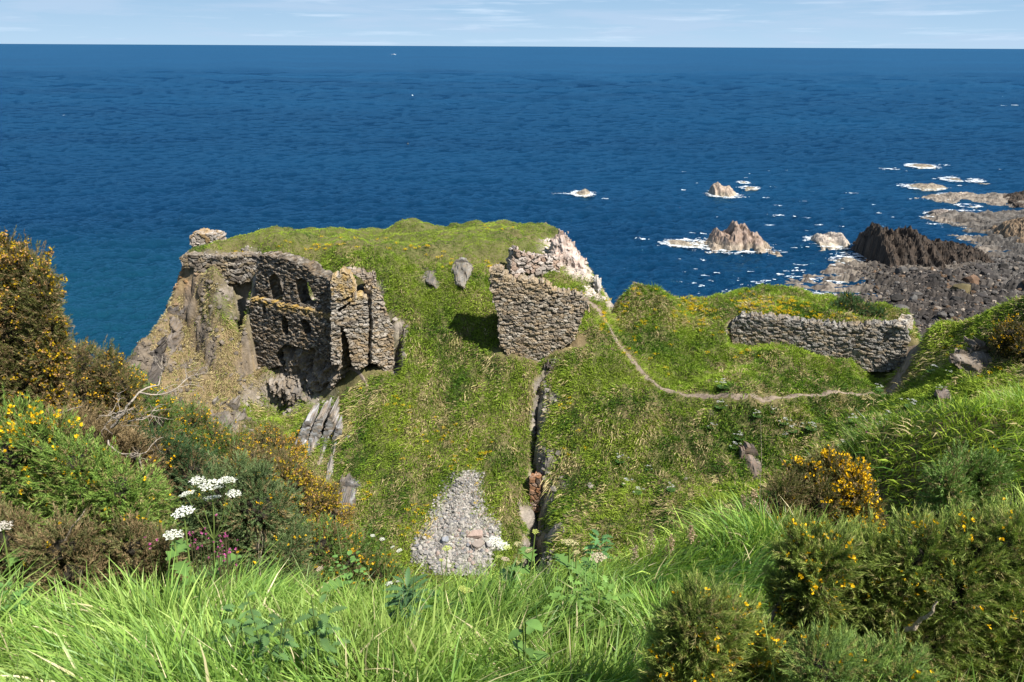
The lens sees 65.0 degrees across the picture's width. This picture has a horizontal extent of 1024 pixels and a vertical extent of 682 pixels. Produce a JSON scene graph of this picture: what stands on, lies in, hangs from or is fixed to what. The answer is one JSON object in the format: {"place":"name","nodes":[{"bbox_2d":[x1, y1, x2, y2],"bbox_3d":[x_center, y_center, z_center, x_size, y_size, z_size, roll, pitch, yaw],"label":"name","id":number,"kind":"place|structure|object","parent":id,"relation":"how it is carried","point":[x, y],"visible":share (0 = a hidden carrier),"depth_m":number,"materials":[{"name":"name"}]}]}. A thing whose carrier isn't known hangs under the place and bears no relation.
{"place":"outdoors","nodes":[
{"label":"outdoors","id":0,"kind":"place"},
{"bbox_2d":[329,515,367,593],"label":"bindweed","id":1,"kind":"object","parent":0,"point":[352,559],"visible":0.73,"depth_m":7.18,"materials":[{"name":"green plant"}]},
{"bbox_2d":[0,44,1023,365],"bbox_3d":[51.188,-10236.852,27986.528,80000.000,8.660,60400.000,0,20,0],"label":"sea","id":2,"kind":"structure","parent":0,"point":[126,170],"depth_m":332.58,"materials":[{"name":"liquid"}]},
{"bbox_2d":[666,240,705,247],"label":"sea rock","id":3,"kind":"object","parent":2,"relation":"in","point":[682,243],"visible":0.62,"depth_m":172.49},
{"bbox_2d":[707,182,738,197],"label":"sea rock","id":4,"kind":"object","parent":2,"relation":"in","point":[716,189],"visible":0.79,"depth_m":228.70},
{"bbox_2d":[695,221,781,256],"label":"sea stack","id":5,"kind":"object","parent":2,"relation":"in","point":[734,235],"visible":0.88,"depth_m":168.03,"materials":[{"name":"stone"}]},
{"bbox_2d":[554,163,985,294],"bbox_3d":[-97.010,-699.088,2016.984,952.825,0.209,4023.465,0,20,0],"label":"sea foam","id":6,"kind":"object","parent":2,"relation":"on","point":[941,178],"visible":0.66,"depth_m":177.36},
{"bbox_2d":[808,231,849,250],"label":"sea rock","id":7,"kind":"object","parent":2,"relation":"in","point":[833,240],"visible":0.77,"depth_m":172.25,"materials":[{"name":"stone"}]},
{"bbox_2d":[906,164,934,168],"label":"sea rock","id":8,"kind":"object","parent":2,"relation":"in","point":[922,166],"visible":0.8,"depth_m":286.76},
{"bbox_2d":[908,183,946,190],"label":"sea rock","id":9,"kind":"object","parent":2,"relation":"in","point":[929,186],"visible":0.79,"depth_m":242.47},
{"bbox_2d":[0,0,1023,48],"label":"sky","id":10,"kind":"structure","parent":0,"point":[944,24],"materials":[{"name":"blue"}]},
{"bbox_2d":[127,218,1023,680],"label":"ground","id":11,"kind":"structure","parent":0,"point":[239,292],"depth_m":57.12,"materials":[{"name":"plant"}]},
{"bbox_2d":[0,521,25,591],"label":"hogweed","id":12,"kind":"object","parent":11,"relation":"on","point":[11,558],"visible":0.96,"depth_m":5.93,"materials":[{"name":"green plant"}]},
{"bbox_2d":[0,573,35,627],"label":"bramble","id":13,"kind":"object","parent":11,"relation":"on","point":[18,595],"visible":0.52,"depth_m":4.73,"materials":[{"name":"green plant"}]},
{"bbox_2d":[0,225,83,439],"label":"gorse bush","id":14,"kind":"object","parent":11,"relation":"on","point":[35,344],"visible":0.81,"depth_m":9.25,"materials":[{"name":"needles"},{"name":"flower petals"},{"name":"woody stems"}]},
{"bbox_2d":[0,383,87,529],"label":"gorse bush","id":15,"kind":"object","parent":11,"relation":"on","point":[18,464],"visible":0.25,"depth_m":6.54,"materials":[{"name":"green plant"}]},
{"bbox_2d":[1,327,150,469],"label":"gorse bush","id":16,"kind":"object","parent":11,"relation":"on","point":[94,383],"visible":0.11,"depth_m":10.32,"materials":[{"name":"needles"},{"name":"flower petals"},{"name":"woody stems"}]},
{"bbox_2d":[10,418,186,588],"bbox_3d":[-3.312,1.597,6.714,1.248,2.134,1.162,0,20,0],"label":"gorse bush","id":17,"kind":"object","parent":11,"relation":"on","point":[92,477],"visible":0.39,"depth_m":6.34,"materials":[{"name":"green plant"}]},
{"bbox_2d":[0,486,197,607],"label":"gorse bush","id":18,"kind":"object","parent":11,"relation":"on","point":[21,533],"visible":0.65,"depth_m":6.14,"materials":[{"name":"needles"},{"name":"bark"},{"name":"bare wood"}]},
{"bbox_2d":[27,394,176,505],"bbox_3d":[-4.297,1.670,8.617,1.490,2.364,1.095,0,20,0],"label":"gorse bush","id":19,"kind":"object","parent":11,"relation":"on","point":[127,440],"visible":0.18,"depth_m":8.33,"materials":[{"name":"needles"},{"name":"bark"},{"name":"bare wood"}]},
{"bbox_2d":[96,352,205,477],"bbox_3d":[-3.560,0.675,7.714,1.128,1.114,1.111,0,20,0],"label":"dead branch","id":20,"kind":"object","parent":19,"relation":"on","point":[122,414],"visible":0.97,"depth_m":7.64,"materials":[{"name":"grey wood"}]},
{"bbox_2d":[96,350,203,456],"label":"gorse bush","id":21,"kind":"object","parent":11,"relation":"on","point":[172,423],"visible":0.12,"depth_m":12.02,"materials":[{"name":"needles"},{"name":"flower petals"},{"name":"woody stems"}]},
{"bbox_2d":[144,536,163,595],"bbox_3d":[-2.644,1.738,6.005,0.093,0.708,0.076,-6,21,-16],"label":"campion","id":22,"kind":"object","parent":11,"relation":"on","point":[153,560],"visible":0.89,"depth_m":5.93,"materials":[{"name":"green plant"}]},
{"bbox_2d":[144,336,167,396],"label":"rock outcrop","id":23,"kind":"object","parent":11,"relation":"on","point":[154,372],"visible":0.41,"depth_m":60.70,"materials":[{"name":"stone"}]},
{"bbox_2d":[112,408,225,572],"bbox_3d":[-3.928,1.940,9.093,1.618,2.524,1.245,10,22,25],"label":"gorse bush","id":24,"kind":"object","parent":11,"relation":"on","point":[183,456],"visible":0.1,"depth_m":8.77,"materials":[{"name":"needles"},{"name":"flower petals"},{"name":"woody stems"}]},
{"bbox_2d":[163,306,186,353],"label":"rock outcrop","id":25,"kind":"object","parent":11,"relation":"on","point":[176,335],"visible":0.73,"depth_m":62.77,"materials":[{"name":"stone"}]},
{"bbox_2d":[163,529,201,599],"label":"hogweed","id":26,"kind":"object","parent":11,"relation":"on","point":[178,565],"visible":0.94,"depth_m":5.76,"materials":[{"name":"green plant"}]},
{"bbox_2d":[165,506,218,593],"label":"hogweed","id":27,"kind":"object","parent":11,"relation":"on","point":[182,545],"visible":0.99,"depth_m":5.83,"materials":[{"name":"green plant"}]},
{"bbox_2d":[188,531,203,595],"bbox_3d":[-2.312,1.742,5.977,0.151,0.760,0.079,16,26,37],"label":"campion","id":28,"kind":"object","parent":11,"relation":"on","point":[190,545],"visible":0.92,"depth_m":5.91,"materials":[{"name":"green plant"}]},
{"bbox_2d":[151,390,253,485],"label":"gorse bush","id":29,"kind":"object","parent":11,"relation":"on","point":[214,438],"visible":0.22,"depth_m":12.90,"materials":[{"name":"green plant"}]},
{"bbox_2d":[197,527,214,592],"bbox_3d":[-2.237,1.727,5.991,0.170,0.782,0.113,12,23,30],"label":"campion","id":30,"kind":"object","parent":11,"relation":"on","point":[205,533],"visible":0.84,"depth_m":5.94,"materials":[{"name":"green plant"}]},
{"bbox_2d":[189,228,226,247],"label":"wall stub","id":31,"kind":"object","parent":11,"relation":"on","point":[202,236],"depth_m":64.62,"materials":[{"name":"stone"}]},
{"bbox_2d":[179,476,241,587],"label":"hogweed","id":32,"kind":"object","parent":11,"relation":"on","point":[204,481],"visible":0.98,"depth_m":5.94,"materials":[{"name":"white plant"}]},
{"bbox_2d":[208,539,226,599],"bbox_3d":[-2.176,1.760,5.986,0.126,0.724,0.241,-12,24,-31],"label":"campion","id":33,"kind":"object","parent":11,"relation":"on","point":[218,557],"visible":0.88,"depth_m":5.92,"materials":[{"name":"green plant"}]},
{"bbox_2d":[179,250,261,283],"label":"curtain wall","id":34,"kind":"structure","parent":11,"relation":"on","point":[235,267],"depth_m":62.51,"materials":[{"name":"stone"}]},
{"bbox_2d":[215,514,230,589],"bbox_3d":[-2.099,1.665,5.929,0.073,0.941,0.100,-8,22,-22],"label":"campion","id":35,"kind":"object","parent":11,"relation":"on","point":[227,554],"visible":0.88,"depth_m":5.87,"materials":[{"name":"green plant"}]},
{"bbox_2d":[218,539,238,597],"bbox_3d":[-2.095,1.794,5.970,0.181,0.668,0.141,0,20,0],"label":"campion","id":36,"kind":"object","parent":11,"relation":"on","point":[237,540],"visible":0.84,"depth_m":5.92,"materials":[{"name":"green plant"}]},
{"bbox_2d":[212,395,250,431],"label":"rock outcrop","id":37,"kind":"object","parent":11,"relation":"on","point":[234,404],"visible":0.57,"depth_m":59.70,"materials":[{"name":"stone"}]},
{"bbox_2d":[212,591,255,669],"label":"nettle","id":38,"kind":"object","parent":11,"relation":"on","point":[233,623],"visible":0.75,"depth_m":4.15,"materials":[{"name":"green plant"}]},
{"bbox_2d":[173,437,320,591],"bbox_3d":[-2.619,2.054,7.919,1.427,2.172,1.352,0,20,0],"label":"gorse bush","id":39,"kind":"object","parent":11,"relation":"on","point":[253,513],"visible":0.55,"depth_m":7.70,"materials":[{"name":"green plant"}]},
{"bbox_2d":[243,590,298,680],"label":"nettle","id":40,"kind":"object","parent":11,"relation":"on","point":[270,627],"visible":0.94,"depth_m":3.81,"materials":[{"name":"green plant"}]},
{"bbox_2d":[233,418,310,476],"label":"gorse bush","id":41,"kind":"object","parent":11,"relation":"on","point":[279,435],"visible":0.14,"depth_m":14.65,"materials":[{"name":"green plant"}]},
{"bbox_2d":[264,368,312,405],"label":"rock outcrop","id":42,"kind":"object","parent":11,"relation":"on","point":[290,390],"visible":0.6,"depth_m":62.26,"materials":[{"name":"stone"}]},
{"bbox_2d":[220,428,359,548],"bbox_3d":[-3.510,3.031,13.186,2.188,3.501,1.610,6,21,14],"label":"gorse bush","id":43,"kind":"object","parent":11,"relation":"on","point":[314,488],"visible":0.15,"depth_m":12.77,"materials":[{"name":"green plant"}]},
{"bbox_2d":[295,404,318,445],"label":"slate rib","id":44,"kind":"object","parent":11,"relation":"on","point":[306,429],"visible":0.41,"depth_m":58.26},
{"bbox_2d":[307,397,331,454],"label":"slate rib","id":45,"kind":"object","parent":11,"relation":"on","point":[316,433],"visible":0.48,"depth_m":58.09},
{"bbox_2d":[293,594,350,681],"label":"nettle","id":46,"kind":"object","parent":11,"relation":"on","point":[323,624],"visible":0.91,"depth_m":3.92,"materials":[{"name":"green plant"}]},
{"bbox_2d":[250,251,394,392],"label":"castle ruin","id":47,"kind":"object","parent":11,"relation":"on","point":[336,329],"visible":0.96,"depth_m":59.72,"materials":[{"name":"stone"}]},
{"bbox_2d":[315,396,339,474],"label":"slate rib","id":48,"kind":"object","parent":11,"relation":"on","point":[331,423],"visible":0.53,"depth_m":57.98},
{"bbox_2d":[316,565,347,595],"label":"hogweed","id":49,"kind":"object","parent":11,"relation":"on","point":[326,586],"visible":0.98,"depth_m":5.81,"materials":[{"name":"green plant"}]},
{"bbox_2d":[325,415,343,480],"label":"slate rib","id":50,"kind":"object","parent":11,"relation":"on","point":[337,433],"visible":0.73,"depth_m":57.42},
{"bbox_2d":[332,473,361,523],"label":"rock outcrop","id":51,"kind":"object","parent":11,"relation":"on","point":[347,482],"visible":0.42,"depth_m":54.76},
{"bbox_2d":[287,501,418,600],"bbox_3d":[-1.963,2.751,9.355,1.831,1.950,1.134,10,22,24],"label":"gorse bush","id":52,"kind":"object","parent":11,"relation":"on","point":[325,551],"visible":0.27,"depth_m":9.19,"materials":[{"name":"green plant"}]},
{"bbox_2d":[371,534,401,586],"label":"hogweed","id":53,"kind":"object","parent":11,"relation":"on","point":[382,539],"visible":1,"depth_m":8.78,"materials":[{"name":"green plant"}]},
{"bbox_2d":[381,567,432,625],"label":"thistle","id":54,"kind":"object","parent":11,"relation":"on","point":[412,592],"visible":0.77,"depth_m":5.19,"materials":[{"name":"green plant"}]},
{"bbox_2d":[126,238,687,573],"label":"cliff stones","id":55,"kind":"object","parent":11,"relation":"on","point":[309,399],"visible":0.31,"depth_m":61.27,"materials":[{"name":"stone"}]},
{"bbox_2d":[424,268,439,288],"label":"rock outcrop","id":56,"kind":"object","parent":11,"relation":"on","point":[430,279],"visible":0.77,"depth_m":62.27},
{"bbox_2d":[429,545,466,614],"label":"hogweed","id":57,"kind":"object","parent":11,"relation":"on","point":[447,548],"visible":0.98,"depth_m":5.75,"materials":[{"name":"green plant"}]},
{"bbox_2d":[410,470,501,575],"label":"scree","id":58,"kind":"structure","parent":11,"relation":"on","point":[464,504],"depth_m":52.61,"materials":[{"name":"gravel"}]},
{"bbox_2d":[466,529,482,538],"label":"stone slab","id":59,"kind":"object","parent":58,"relation":"on","point":[476,534],"depth_m":52.10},
{"bbox_2d":[471,538,485,550],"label":"stone slab","id":60,"kind":"object","parent":58,"relation":"on","point":[477,544],"depth_m":51.51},
{"bbox_2d":[451,257,472,288],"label":"rock outcrop","id":61,"kind":"object","parent":11,"relation":"on","point":[462,276],"visible":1,"depth_m":62.24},
{"bbox_2d":[487,536,524,594],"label":"hogweed","id":62,"kind":"object","parent":11,"relation":"on","point":[501,543],"visible":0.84,"depth_m":6.58,"materials":[{"name":"white plant"}]},
{"bbox_2d":[0,485,1023,681],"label":"long grass","id":63,"kind":"structure","parent":11,"relation":"on","point":[86,637],"depth_m":4.75,"materials":[{"name":"plant"}]},
{"bbox_2d":[496,541,530,600],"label":"hogweed","id":64,"kind":"object","parent":11,"relation":"on","point":[504,559],"visible":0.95,"depth_m":6.36,"materials":[{"name":"green plant"}]},
{"bbox_2d":[506,529,537,595],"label":"hogweed","id":65,"kind":"object","parent":11,"relation":"on","point":[526,555],"visible":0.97,"depth_m":6.33,"materials":[{"name":"green plant"}]},
{"bbox_2d":[508,619,548,675],"bbox_3d":[0.082,1.619,4.113,0.193,0.495,0.163,6,21,15],"label":"dock","id":66,"kind":"object","parent":11,"relation":"on","point":[532,624],"visible":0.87,"depth_m":4.07,"materials":[{"name":"green plant"}]},
{"bbox_2d":[506,245,560,279],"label":"broken wall","id":67,"kind":"structure","parent":11,"relation":"on","point":[519,262],"depth_m":62.88,"materials":[{"name":"stone"}]},
{"bbox_2d":[529,472,542,512],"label":"masonry pillar","id":68,"kind":"structure","parent":11,"relation":"on","point":[535,479],"depth_m":53.89,"materials":[{"name":"stone"}]},
{"bbox_2d":[488,263,589,361],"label":"gable wall","id":69,"kind":"structure","parent":11,"relation":"on","point":[539,320],"depth_m":57.33,"materials":[{"name":"stone"}]},
{"bbox_2d":[544,359,553,408],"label":"rock outcrop","id":70,"kind":"object","parent":11,"relation":"on","point":[548,364],"visible":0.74,"depth_m":57.61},
{"bbox_2d":[548,229,586,268],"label":"rock outcrop","id":71,"kind":"object","parent":11,"relation":"on","point":[563,247],"visible":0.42,"depth_m":65.50,"materials":[{"name":"stone"}]},
{"bbox_2d":[541,575,595,627],"bbox_3d":[0.405,1.789,5.513,0.387,0.244,0.322,-7,21,-19],"label":"butterbur","id":72,"kind":"object","parent":11,"relation":"on","point":[562,597],"visible":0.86,"depth_m":5.53,"materials":[{"name":"green plant"}]},
{"bbox_2d":[553,539,588,591],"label":"hogweed","id":73,"kind":"object","parent":11,"relation":"on","point":[562,558],"visible":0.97,"depth_m":6.36,"materials":[{"name":"green plant"}]},
{"bbox_2d":[573,550,600,593],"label":"hogweed","id":74,"kind":"object","parent":11,"relation":"on","point":[591,575],"visible":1,"depth_m":6.27,"materials":[{"name":"green plant"}]},
{"bbox_2d":[581,553,606,585],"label":"hogweed","id":75,"kind":"object","parent":11,"relation":"on","point":[588,562],"visible":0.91,"depth_m":6.34,"materials":[{"name":"green plant"}]},
{"bbox_2d":[592,275,601,292],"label":"rock outcrop","id":76,"kind":"object","parent":11,"relation":"on","point":[596,284],"visible":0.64,"depth_m":62.57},
{"bbox_2d":[574,575,641,627],"bbox_3d":[0.647,1.774,5.412,0.362,0.271,0.370,-14,25,-34],"label":"butterbur","id":77,"kind":"object","parent":11,"relation":"on","point":[611,586],"visible":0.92,"depth_m":5.45,"materials":[{"name":"green plant"}]},
{"bbox_2d":[234,224,1002,537],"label":"yellow flowers","id":78,"kind":"object","parent":11,"relation":"on","point":[778,307],"visible":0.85,"depth_m":61.14,"materials":[{"name":"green plant"}]},
{"bbox_2d":[349,301,916,402],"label":"footpath","id":79,"kind":"structure","parent":11,"relation":"on","point":[896,379],"depth_m":54.67,"materials":[{"name":"soil"}]},
{"bbox_2d":[627,545,640,565],"bbox_3d":[1.064,1.935,7.038,0.115,0.428,0.152,0,20,0],"label":"sorrel spike","id":80,"kind":"object","parent":11,"relation":"on","point":[634,550],"visible":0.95,"depth_m":6.99,"materials":[{"name":"brown plant"}]},
{"bbox_2d":[646,530,655,560],"bbox_3d":[1.207,1.808,6.984,0.116,0.424,0.110,-13,24,-31],"label":"sorrel spike","id":81,"kind":"object","parent":11,"relation":"on","point":[650,540],"visible":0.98,"depth_m":6.94,"materials":[{"name":"brown plant"}]},
{"bbox_2d":[662,534,675,562],"bbox_3d":[1.381,1.848,6.994,0.127,0.417,0.110,-17,26,-39],"label":"sorrel spike","id":82,"kind":"object","parent":11,"relation":"on","point":[671,540],"visible":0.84,"depth_m":6.95,"materials":[{"name":"brown plant"}]},
{"bbox_2d":[683,525,698,543],"bbox_3d":[1.562,1.744,6.965,0.107,0.394,0.158,17,26,37],"label":"sorrel spike","id":83,"kind":"object","parent":11,"relation":"on","point":[691,530],"visible":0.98,"depth_m":6.90,"materials":[{"name":"brown plant"}]},
{"bbox_2d":[418,373,1023,599],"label":"long grass","id":84,"kind":"structure","parent":11,"relation":"on","point":[1017,434],"depth_m":9.69,"materials":[{"name":"plant"}]},
{"bbox_2d":[633,560,810,681],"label":"gorse bush","id":85,"kind":"object","parent":11,"relation":"on","point":[700,622],"visible":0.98,"depth_m":3.55,"materials":[{"name":"needle"},{"name":"petal"},{"name":"bark"}]},
{"bbox_2d":[738,441,761,479],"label":"rock outcrop","id":86,"kind":"object","parent":11,"relation":"on","point":[746,450],"visible":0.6,"depth_m":51.48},
{"bbox_2d":[730,311,913,371],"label":"retaining wall","id":87,"kind":"structure","parent":11,"relation":"on","point":[875,345],"depth_m":58.29,"materials":[{"name":"stone"}]},
{"bbox_2d":[756,440,893,533],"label":"gorse bush","id":88,"kind":"object","parent":11,"relation":"on","point":[842,484],"visible":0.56,"depth_m":8.47,"materials":[{"name":"needle"},{"name":"petal"},{"name":"bark"}]},
{"bbox_2d":[828,290,887,318],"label":"green bush","id":89,"kind":"object","parent":11,"relation":"on","point":[863,309],"visible":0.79,"depth_m":61.75,"materials":[{"name":"green plant"}]},
{"bbox_2d":[774,608,954,681],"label":"gorse bush","id":90,"kind":"object","parent":11,"relation":"on","point":[819,666],"visible":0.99,"depth_m":3.37,"materials":[{"name":"needle"},{"name":"petal"},{"name":"bark"}]},
{"bbox_2d":[753,487,1023,681],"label":"gorse bush","id":91,"kind":"object","parent":11,"relation":"on","point":[964,571],"visible":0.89,"depth_m":4.02,"materials":[{"name":"green plant"}]},
{"bbox_2d":[903,601,937,631],"bbox_3d":[1.972,1.333,3.885,0.120,0.233,0.034,15,25,35],"label":"dry stick","id":92,"kind":"object","parent":91,"relation":"in","point":[917,623],"visible":1,"depth_m":3.89,"materials":[{"name":"grey wood"}]},
{"bbox_2d":[755,391,1023,527],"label":"slope grass","id":93,"kind":"structure","parent":11,"relation":"on","point":[939,409],"depth_m":10.26,"materials":[{"name":"plant"}]},
{"bbox_2d":[934,386,950,399],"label":"rock outcrop","id":94,"kind":"object","parent":11,"relation":"on","point":[943,393],"visible":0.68,"depth_m":48.13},
{"bbox_2d":[892,436,1019,538],"bbox_3d":[3.991,1.572,7.224,1.182,1.425,0.898,0,20,0],"label":"gorse bush","id":95,"kind":"object","parent":11,"relation":"on","point":[969,477],"visible":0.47,"depth_m":7.01,"materials":[{"name":"green plant"}]},
{"bbox_2d":[948,336,992,376],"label":"rock outcrop","id":96,"kind":"object","parent":11,"relation":"on","point":[974,358],"visible":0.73,"depth_m":49.13,"materials":[{"name":"stone"}]},
{"bbox_2d":[985,310,1023,362],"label":"gorse bush","id":97,"kind":"object","parent":11,"relation":"on","point":[1008,343],"visible":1,"depth_m":48.01,"materials":[{"name":"green plant"}]},
{"bbox_2d":[583,527,613,560],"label":"thistle","id":98,"kind":"object","parent":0,"point":[603,539],"visible":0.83,"depth_m":7.75,"materials":[{"name":"green plant"}]},
{"bbox_2d":[785,192,1023,339],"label":"foreshore","id":99,"kind":"structure","parent":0,"point":[978,222],"depth_m":147.88,"materials":[{"name":"stone"}]},
{"bbox_2d":[828,257,858,262],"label":"sea rock","id":100,"kind":"object","parent":99,"relation":"on","point":[845,259],"visible":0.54,"depth_m":159.93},
{"bbox_2d":[890,294,904,301],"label":"boulder","id":101,"kind":"object","parent":99,"relation":"on","point":[896,297],"visible":0.99,"depth_m":127.64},
{"bbox_2d":[895,266,908,273],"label":"boulder","id":102,"kind":"object","parent":99,"relation":"on","point":[901,270],"visible":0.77,"depth_m":145.49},
{"bbox_2d":[849,222,994,270],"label":"dark crag","id":103,"kind":"structure","parent":99,"relation":"on","point":[891,248],"depth_m":157.25,"materials":[{"name":"stone"}]},
{"bbox_2d":[850,254,1023,339],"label":"beach rubble","id":104,"kind":"object","parent":99,"relation":"on","point":[896,283],"visible":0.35,"depth_m":136.01,"materials":[{"name":"stone"}]},
{"bbox_2d":[927,209,948,215],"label":"sea rock","id":105,"kind":"object","parent":99,"relation":"on","point":[936,211],"visible":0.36,"depth_m":202.93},
{"bbox_2d":[950,283,970,293],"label":"boulder","id":106,"kind":"object","parent":99,"relation":"on","point":[965,287],"visible":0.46,"depth_m":131.81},
{"bbox_2d":[961,274,979,284],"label":"boulder","id":107,"kind":"object","parent":99,"relation":"on","point":[973,278],"visible":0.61,"depth_m":140.57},
{"bbox_2d":[982,217,1023,242],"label":"dark crag","id":108,"kind":"structure","parent":99,"relation":"on","point":[1010,227],"depth_m":177.57,"materials":[{"name":"stone"}]},
{"bbox_2d":[1003,190,1023,207],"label":"dark crag","id":109,"kind":"structure","parent":99,"relation":"on","point":[1015,197],"depth_m":220.54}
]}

